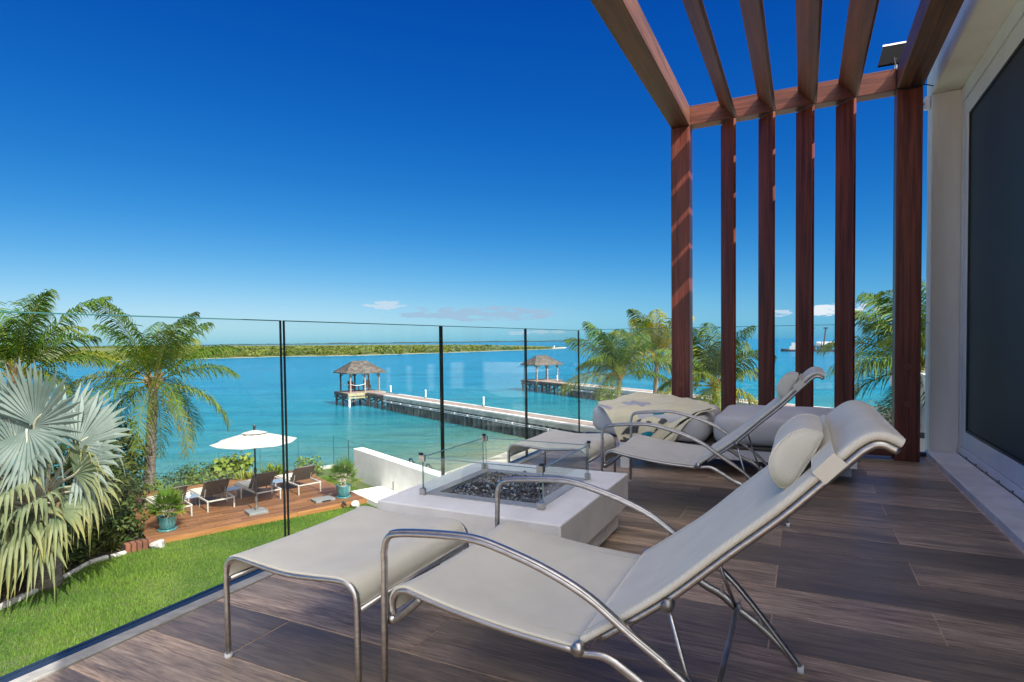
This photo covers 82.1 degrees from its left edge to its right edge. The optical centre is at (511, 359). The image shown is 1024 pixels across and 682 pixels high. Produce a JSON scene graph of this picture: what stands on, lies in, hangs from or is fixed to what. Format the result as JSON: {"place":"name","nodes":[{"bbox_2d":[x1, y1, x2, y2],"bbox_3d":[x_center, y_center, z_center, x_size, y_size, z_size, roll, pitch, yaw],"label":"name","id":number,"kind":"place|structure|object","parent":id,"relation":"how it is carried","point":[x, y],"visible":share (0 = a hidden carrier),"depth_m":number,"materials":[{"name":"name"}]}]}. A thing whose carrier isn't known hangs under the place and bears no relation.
{"place":"outdoors","nodes":[
{"label":"outdoors","id":0,"kind":"place"},
{"bbox_2d":[81,547,107,558],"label":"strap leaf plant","id":1,"kind":"object","parent":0,"point":[90,554],"visible":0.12,"depth_m":12.16,"materials":[{"name":"green plant"}]},
{"bbox_2d":[0,464,376,676],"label":"lawn ground","id":2,"kind":"structure","parent":0,"point":[361,485],"depth_m":10.54,"materials":[{"name":"green plant"}]},
{"bbox_2d":[0,289,122,484],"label":"coconut palm","id":3,"kind":"object","parent":2,"relation":"on","point":[21,346],"visible":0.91,"depth_m":14.57,"materials":[{"name":"green plant"}]},
{"bbox_2d":[0,550,126,609],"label":"kerb edging","id":4,"kind":"object","parent":2,"relation":"on","point":[34,590],"visible":0.73,"depth_m":11.36,"materials":[{"name":"white concrete"}]},
{"bbox_2d":[0,503,142,607],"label":"garden bed","id":5,"kind":"object","parent":2,"relation":"on","point":[23,589],"visible":0.14,"depth_m":11.76,"materials":[{"name":"soil"}]},
{"bbox_2d":[1,578,17,596],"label":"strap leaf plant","id":6,"kind":"object","parent":5,"relation":"on","point":[6,592],"visible":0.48,"depth_m":10.33,"materials":[{"name":"green plant"}]},
{"bbox_2d":[1,441,73,548],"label":"broadleaf shrub","id":7,"kind":"object","parent":5,"relation":"on","point":[60,445],"visible":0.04,"depth_m":13.52,"materials":[{"name":"green plant"}]},
{"bbox_2d":[1,538,78,591],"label":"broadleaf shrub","id":8,"kind":"object","parent":5,"relation":"on","point":[25,579],"visible":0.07,"depth_m":10.93,"materials":[{"name":"green plant"}]},
{"bbox_2d":[17,523,95,576],"bbox_3d":[-8.939,3.746,11.460,0.788,0.924,1.503,0,2,26],"label":"broadleaf shrub","id":9,"kind":"object","parent":5,"relation":"on","point":[76,549],"visible":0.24,"depth_m":11.68,"materials":[{"name":"green plant"}]},
{"bbox_2d":[25,494,96,563],"bbox_3d":[-9.372,3.477,12.175,1.666,1.489,1.342,0,2,26],"label":"broadleaf shrub","id":10,"kind":"object","parent":5,"relation":"on","point":[83,548],"visible":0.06,"depth_m":12.04,"materials":[{"name":"green plant"}]},
{"bbox_2d":[0,358,132,614],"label":"silver fan palm","id":11,"kind":"object","parent":5,"relation":"on","point":[42,515],"visible":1,"depth_m":10.17,"materials":[{"name":"plant"}]},
{"bbox_2d":[62,519,120,561],"bbox_3d":[-9.110,3.833,12.182,0.894,0.771,1.790,0,2,26],"label":"broadleaf shrub","id":12,"kind":"object","parent":5,"relation":"on","point":[103,544],"visible":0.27,"depth_m":12.47,"materials":[{"name":"green plant"}]},
{"bbox_2d":[55,440,149,550],"bbox_3d":[-9.212,2.963,13.227,2.046,2.519,1.612,0,2,26],"label":"broadleaf shrub","id":13,"kind":"object","parent":5,"relation":"on","point":[124,518],"visible":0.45,"depth_m":13.18,"materials":[{"name":"green plant"}]},
{"bbox_2d":[94,534,134,553],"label":"strap leaf plant","id":14,"kind":"object","parent":5,"relation":"on","point":[115,546],"visible":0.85,"depth_m":12.67,"materials":[{"name":"green plant"}]},
{"bbox_2d":[102,417,154,511],"bbox_3d":[-10.258,2.873,15.384,1.514,2.547,2.946,-1,2,-18],"label":"broadleaf shrub","id":15,"kind":"object","parent":5,"relation":"on","point":[129,463],"visible":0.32,"depth_m":15.80,"materials":[{"name":"green plant"}]},
{"bbox_2d":[124,537,152,553],"bbox_3d":[-8.100,4.047,12.747,0.515,0.200,0.212,-2,2,-44],"label":"brick edging","id":16,"kind":"object","parent":2,"relation":"on","point":[136,545],"visible":0.94,"depth_m":12.67,"materials":[{"name":"brick"}]},
{"bbox_2d":[59,300,241,491],"bbox_3d":[-10.663,1.255,17.716,4.954,6.089,4.709,0,2,26],"label":"coconut palm","id":17,"kind":"object","parent":2,"relation":"on","point":[148,361],"visible":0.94,"depth_m":17.30,"materials":[{"name":"green plant"}]},
{"bbox_2d":[149,539,164,548],"bbox_3d":[-7.766,4.086,12.865,0.293,0.258,0.320,0,2,26],"label":"garden rock","id":18,"kind":"object","parent":2,"relation":"on","point":[159,544],"visible":0.86,"depth_m":12.77,"materials":[{"name":"white stone"}]},
{"bbox_2d":[129,466,203,493],"bbox_3d":[-10.749,3.800,17.792,1.102,0.970,2.607,1,2,44],"label":"sea grape bush","id":19,"kind":"object","parent":2,"relation":"on","point":[170,479],"visible":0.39,"depth_m":18.00,"materials":[{"name":"green plant"}]},
{"bbox_2d":[175,461,227,485],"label":"sea grape bush","id":20,"kind":"object","parent":2,"relation":"on","point":[199,475],"visible":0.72,"depth_m":18.36,"materials":[{"name":"green plant"}]},
{"bbox_2d":[206,450,253,478],"bbox_3d":[-9.100,3.552,19.050,0.836,1.173,1.459,1,2,42],"label":"sea grape bush","id":21,"kind":"object","parent":2,"relation":"on","point":[234,464],"visible":0.9,"depth_m":18.96,"materials":[{"name":"green plant"}]},
{"bbox_2d":[123,470,366,542],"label":"pool deck","id":22,"kind":"structure","parent":2,"relation":"on","point":[221,516],"depth_m":15.42,"materials":[{"name":"brown wood"}]},
{"bbox_2d":[145,482,186,531],"bbox_3d":[-8.007,3.407,13.715,1.001,1.138,1.036,0,2,26],"label":"potted palm","id":23,"kind":"object","parent":22,"relation":"on","point":[166,519],"visible":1,"depth_m":13.62,"materials":[{"name":"plant"}]},
{"bbox_2d":[144,485,192,515],"bbox_3d":[-8.858,3.571,15.121,0.700,0.743,1.620,-2,2,-45],"label":"sun lounger","id":24,"kind":"object","parent":22,"relation":"on","point":[181,488],"visible":0.35,"depth_m":14.95,"materials":[{"name":"brown fabric"}]},
{"bbox_2d":[183,493,199,509],"bbox_3d":[-8.570,3.777,15.607,0.420,0.295,0.420,-2,2,-45],"label":"side table","id":25,"kind":"object","parent":22,"relation":"on","point":[194,495],"visible":0.57,"depth_m":15.59,"materials":[{"name":"white metal"}]},
{"bbox_2d":[187,478,234,511],"bbox_3d":[-8.145,3.539,15.883,0.700,0.743,1.620,-2,2,-45],"label":"sun lounger","id":26,"kind":"object","parent":22,"relation":"on","point":[214,487],"visible":0.98,"depth_m":15.58,"materials":[{"name":"brown"}]},
{"bbox_2d":[221,486,241,500],"bbox_3d":[-7.828,3.744,16.396,0.420,0.295,0.420,-2,2,-45],"label":"side table","id":27,"kind":"object","parent":22,"relation":"on","point":[232,488],"visible":0.81,"depth_m":16.39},
{"bbox_2d":[209,424,295,515],"bbox_3d":[-6.538,2.789,14.964,1.906,2.258,1.906,-1,2,-8],"label":"parasol","id":28,"kind":"object","parent":22,"relation":"on","point":[254,439],"visible":0.98,"depth_m":14.63,"materials":[{"name":"white fabric"}]},
{"bbox_2d":[234,471,280,501],"bbox_3d":[-7.236,3.504,16.681,0.700,0.743,1.620,-2,2,-45],"label":"sun lounger","id":29,"kind":"object","parent":22,"relation":"on","point":[264,479],"visible":0.94,"depth_m":16.42,"materials":[{"name":"brown fabric"}]},
{"bbox_2d":[156,436,362,490],"bbox_3d":[-7.980,3.592,18.044,6.290,1.501,2.490,-2,2,-40],"label":"deck balustrade","id":30,"kind":"object","parent":22,"relation":"attached to","point":[327,466],"visible":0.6,"depth_m":20.19,"materials":[{"name":"clear glass"}]},
{"bbox_2d":[266,479,285,492],"bbox_3d":[-6.918,3.709,17.195,0.420,0.295,0.420,-2,2,-45],"label":"side table","id":31,"kind":"object","parent":22,"relation":"on","point":[279,481],"visible":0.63,"depth_m":17.12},
{"bbox_2d":[274,465,320,494],"bbox_3d":[-6.380,3.470,17.461,0.700,0.743,1.620,-2,2,-45],"label":"sun lounger","id":32,"kind":"object","parent":22,"relation":"on","point":[301,473],"visible":0.97,"depth_m":17.16,"materials":[{"name":"brown fabric"}]},
{"bbox_2d":[311,495,334,503],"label":"granite slab","id":33,"kind":"structure","parent":22,"relation":"on","point":[316,500],"depth_m":16.02,"materials":[{"name":"grey stone"}]},
{"bbox_2d":[325,454,362,498],"bbox_3d":[-4.747,3.250,16.398,1.151,1.209,0.999,0,2,26],"label":"potted palm","id":34,"kind":"object","parent":22,"relation":"on","point":[343,487],"visible":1,"depth_m":16.35,"materials":[{"name":"green plant"}]},
{"bbox_2d":[230,467,260,480],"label":"spiky yucca","id":35,"kind":"object","parent":2,"relation":"on","point":[246,475],"visible":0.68,"depth_m":18.83,"materials":[{"name":"green plant"}]},
{"bbox_2d":[256,462,292,475],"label":"spiky yucca","id":36,"kind":"object","parent":2,"relation":"on","point":[278,468],"visible":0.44,"depth_m":19.33,"materials":[{"name":"green plant"}]},
{"bbox_2d":[294,455,325,475],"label":"sea grape bush","id":37,"kind":"object","parent":2,"relation":"on","point":[302,462],"visible":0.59,"depth_m":19.64,"materials":[{"name":"green plant"}]},
{"bbox_2d":[351,500,359,507],"bbox_3d":[-4.222,3.921,15.819,0.255,0.248,0.213,-2,2,-33],"label":"garden rock","id":38,"kind":"object","parent":2,"relation":"on","point":[355,503],"visible":0.88,"depth_m":15.75,"materials":[{"name":"white stone"}]},
{"bbox_2d":[353,447,445,491],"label":"garden wall","id":39,"kind":"structure","parent":2,"relation":"on","point":[375,469],"depth_m":17.33,"materials":[{"name":"concrete"}]},
{"bbox_2d":[408,458,433,469],"bbox_3d":[-2.706,4.083,17.737,0.048,2.013,1.677,-2,2,-38],"label":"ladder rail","id":40,"kind":"object","parent":2,"relation":"on","point":[415,463],"visible":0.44,"depth_m":17.74,"materials":[{"name":"silver metal"}]},
{"bbox_2d":[0,344,558,361],"bbox_3d":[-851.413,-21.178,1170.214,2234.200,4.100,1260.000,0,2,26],"label":"island","id":41,"kind":"structure","parent":0,"point":[114,349],"depth_m":351.47,"materials":[{"name":"green plant"}]},
{"bbox_2d":[65,344,563,359],"bbox_3d":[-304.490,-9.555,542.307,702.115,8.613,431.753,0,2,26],"label":"mangrove scrub","id":42,"kind":"object","parent":41,"relation":"on","point":[253,350],"visible":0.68,"depth_m":341.63,"materials":[{"name":"green plant"}]},
{"bbox_2d":[73,348,561,361],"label":"island beach","id":43,"kind":"structure","parent":0,"point":[360,355],"depth_m":290.11,"materials":[{"name":"beige sand"}]},
{"bbox_2d":[55,340,619,347],"bbox_3d":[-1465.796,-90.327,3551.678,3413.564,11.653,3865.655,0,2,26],"label":"coast","id":44,"kind":"structure","parent":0,"point":[361,343],"depth_m":4170.01},
{"bbox_2d":[350,486,397,507],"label":"path","id":45,"kind":"structure","parent":0,"point":[373,495],"depth_m":16.72,"materials":[{"name":"white concrete"}]},
{"bbox_2d":[0,337,924,496],"bbox_3d":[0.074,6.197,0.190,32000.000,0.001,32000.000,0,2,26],"label":"water","id":46,"kind":"structure","parent":0,"point":[249,398],"depth_m":65.52,"materials":[{"name":"blue liquid"}]},
{"bbox_2d":[333,360,385,406],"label":"gazebo","id":47,"kind":"object","parent":46,"relation":"in","point":[362,367],"visible":0.9,"depth_m":58.28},
{"bbox_2d":[347,381,358,391],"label":"adirondack chair","id":48,"kind":"object","parent":47,"relation":"on","point":[352,386],"visible":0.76,"depth_m":59.40,"materials":[{"name":"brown wood"}]},
{"bbox_2d":[362,380,371,390],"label":"adirondack chair","id":49,"kind":"object","parent":47,"relation":"on","point":[368,383],"visible":0.86,"depth_m":60.56,"materials":[{"name":"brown wood"}]},
{"bbox_2d":[364,392,607,437],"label":"pier","id":50,"kind":"structure","parent":46,"relation":"in","point":[505,421],"depth_m":41.81,"materials":[{"name":"concrete"}]},
{"bbox_2d":[520,355,562,391],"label":"gazebo","id":51,"kind":"object","parent":46,"relation":"in","point":[536,361],"visible":0.81,"depth_m":72.31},
{"bbox_2d":[537,381,889,417],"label":"pier","id":52,"kind":"structure","parent":46,"relation":"in","point":[587,391],"depth_m":61.58,"materials":[{"name":"concrete"}]},
{"bbox_2d":[781,343,794,351],"label":"tug boat","id":53,"kind":"object","parent":46,"relation":"on","point":[792,348],"visible":0.68,"depth_m":265.16,"materials":[{"name":"white"}]},
{"bbox_2d":[814,327,834,351],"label":"work barge","id":54,"kind":"object","parent":46,"relation":"on","point":[819,345],"visible":0.48,"depth_m":257.26},
{"bbox_2d":[0,0,927,345],"label":"sky","id":55,"kind":"structure","parent":0,"point":[505,165],"materials":[{"name":"blue"}]},
{"bbox_2d":[445,449,535,473],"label":"beach","id":56,"kind":"structure","parent":0,"point":[502,457],"depth_m":30.53,"materials":[{"name":"beige sand"}]},
{"bbox_2d":[557,319,671,404],"bbox_3d":[4.632,1.371,24.989,4.919,6.120,4.994,0,2,26],"label":"coconut palm","id":57,"kind":"object","parent":56,"relation":"on","point":[611,355],"visible":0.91,"depth_m":24.70,"materials":[{"name":"green plant"}]},
{"bbox_2d":[605,308,710,392],"bbox_3d":[6.890,0.951,28.013,4.854,6.823,5.646,0,2,26],"label":"coconut palm","id":58,"kind":"object","parent":56,"relation":"on","point":[659,340],"visible":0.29,"depth_m":27.69,"materials":[{"name":"green plant"}]},
{"bbox_2d":[655,322,776,409],"bbox_3d":[7.065,1.514,20.986,4.457,5.728,4.288,0,2,26],"label":"coconut palm","id":59,"kind":"object","parent":56,"relation":"on","point":[700,369],"visible":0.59,"depth_m":20.70,"materials":[{"name":"green plant"}]},
{"bbox_2d":[816,280,925,424],"bbox_3d":[10.342,1.188,15.061,4.538,6.668,4.996,0,2,26],"label":"coconut palm","id":60,"kind":"object","parent":56,"relation":"on","point":[877,324],"visible":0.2,"depth_m":15.20,"materials":[{"name":"green plant"}]},
{"bbox_2d":[866,400,920,426],"bbox_3d":[9.331,2.740,14.675,2.858,3.417,1.509,-1,2,0],"label":"grey leaf bush","id":61,"kind":"object","parent":56,"relation":"on","point":[883,414],"visible":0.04,"depth_m":14.48,"materials":[{"name":"plant"}]},
{"bbox_2d":[890,369,924,451],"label":"neighbour house","id":62,"kind":"structure","parent":56,"relation":"on","point":[922,429],"depth_m":13.76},
{"bbox_2d":[925,0,1023,551],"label":"villa","id":63,"kind":"object","parent":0,"point":[974,395],"visible":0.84,"depth_m":4.22,"materials":[{"name":"beige paint"}]},
{"bbox_2d":[36,437,1023,681],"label":"balcony floor","id":64,"kind":"structure","parent":63,"relation":"attached to","point":[877,568],"depth_m":2.11,"materials":[{"name":"wood"}]},
{"bbox_2d":[0,311,579,681],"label":"glass railing","id":65,"kind":"object","parent":64,"relation":"attached to","point":[56,662],"visible":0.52,"depth_m":2.27,"materials":[{"name":"glass"},{"name":"black metal"}]},
{"bbox_2d":[223,506,468,681],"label":"footstool","id":66,"kind":"object","parent":64,"relation":"on","point":[344,549],"visible":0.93,"depth_m":1.89,"materials":[{"name":"fabric"}]},
{"bbox_2d":[377,434,627,564],"bbox_3d":[0.004,0.670,2.930,0.903,0.478,0.982,0,2,26],"label":"fire pit","id":67,"kind":"object","parent":64,"relation":"on","point":[465,496],"visible":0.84,"depth_m":2.71,"materials":[{"name":"cast white concrete"},{"name":"dark lava rock"},{"name":"glass"}]},
{"bbox_2d":[507,430,615,472],"bbox_3d":[0.352,0.704,3.987,0.560,0.341,0.618,0,2,26],"label":"footstool","id":68,"kind":"object","parent":64,"relation":"on","point":[558,437],"visible":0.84,"depth_m":3.92,"materials":[{"name":"fabric"}]},
{"bbox_2d":[380,400,905,681],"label":"lounge chair","id":69,"kind":"object","parent":64,"relation":"on","point":[514,579],"visible":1,"depth_m":1.52,"materials":[{"name":"fabric"}]},
{"bbox_2d":[601,366,825,527],"bbox_3d":[1.216,0.465,3.580,1.210,0.825,0.688,0,2,26],"label":"lounge chair","id":70,"kind":"object","parent":64,"relation":"on","point":[790,385],"visible":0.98,"depth_m":3.50,"materials":[{"name":"fabric"}]},
{"bbox_2d":[593,404,856,476],"bbox_3d":[1.607,0.602,4.738,1.989,0.466,0.968,0,2,26],"label":"daybed","id":71,"kind":"object","parent":64,"relation":"on","point":[729,418],"visible":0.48,"depth_m":4.35,"materials":[{"name":"grey upholstery fabric"},{"name":"patterned cushion fabric"}]},
{"bbox_2d":[598,392,716,441],"bbox_3d":[1.199,0.504,4.911,1.035,0.406,0.919,0,2,26],"label":"throw blanket","id":72,"kind":"object","parent":71,"relation":"on","point":[622,408],"visible":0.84,"depth_m":4.62,"materials":[{"name":"beige fabric"}]},
{"bbox_2d":[579,323,928,456],"bbox_3d":[2.091,0.398,5.567,3.060,1.413,0.060,0,2,26],"label":"end railing","id":73,"kind":"object","parent":64,"relation":"on","point":[923,454],"visible":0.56,"depth_m":5.66,"materials":[{"name":"clear glass"}]},
{"bbox_2d":[590,0,963,461],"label":"pergola","id":74,"kind":"object","parent":64,"relation":"on","point":[628,26],"visible":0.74,"depth_m":4.85,"materials":[{"name":"red wood"}]},
{"bbox_2d":[878,41,933,89],"bbox_3d":[3.139,-2.359,4.727,0.370,0.485,0.281,4,5,70],"label":"solar floodlight","id":75,"kind":"object","parent":74,"relation":"on","point":[891,54],"visible":0.94,"depth_m":4.81,"materials":[{"name":"black plastic"}]},
{"bbox_2d":[923,96,929,110],"bbox_3d":[3.462,-2.144,4.928,0.068,0.100,0.060,0,2,26],"label":"wall bracket","id":76,"kind":"object","parent":63,"relation":"attached to","point":[926,103],"depth_m":4.90,"materials":[{"name":"paint"}]},
{"bbox_2d":[961,16,1023,488],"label":"sliding door","id":77,"kind":"structure","parent":63,"relation":"in","point":[992,392],"depth_m":3.97,"materials":[{"name":"paint"}]}
]}

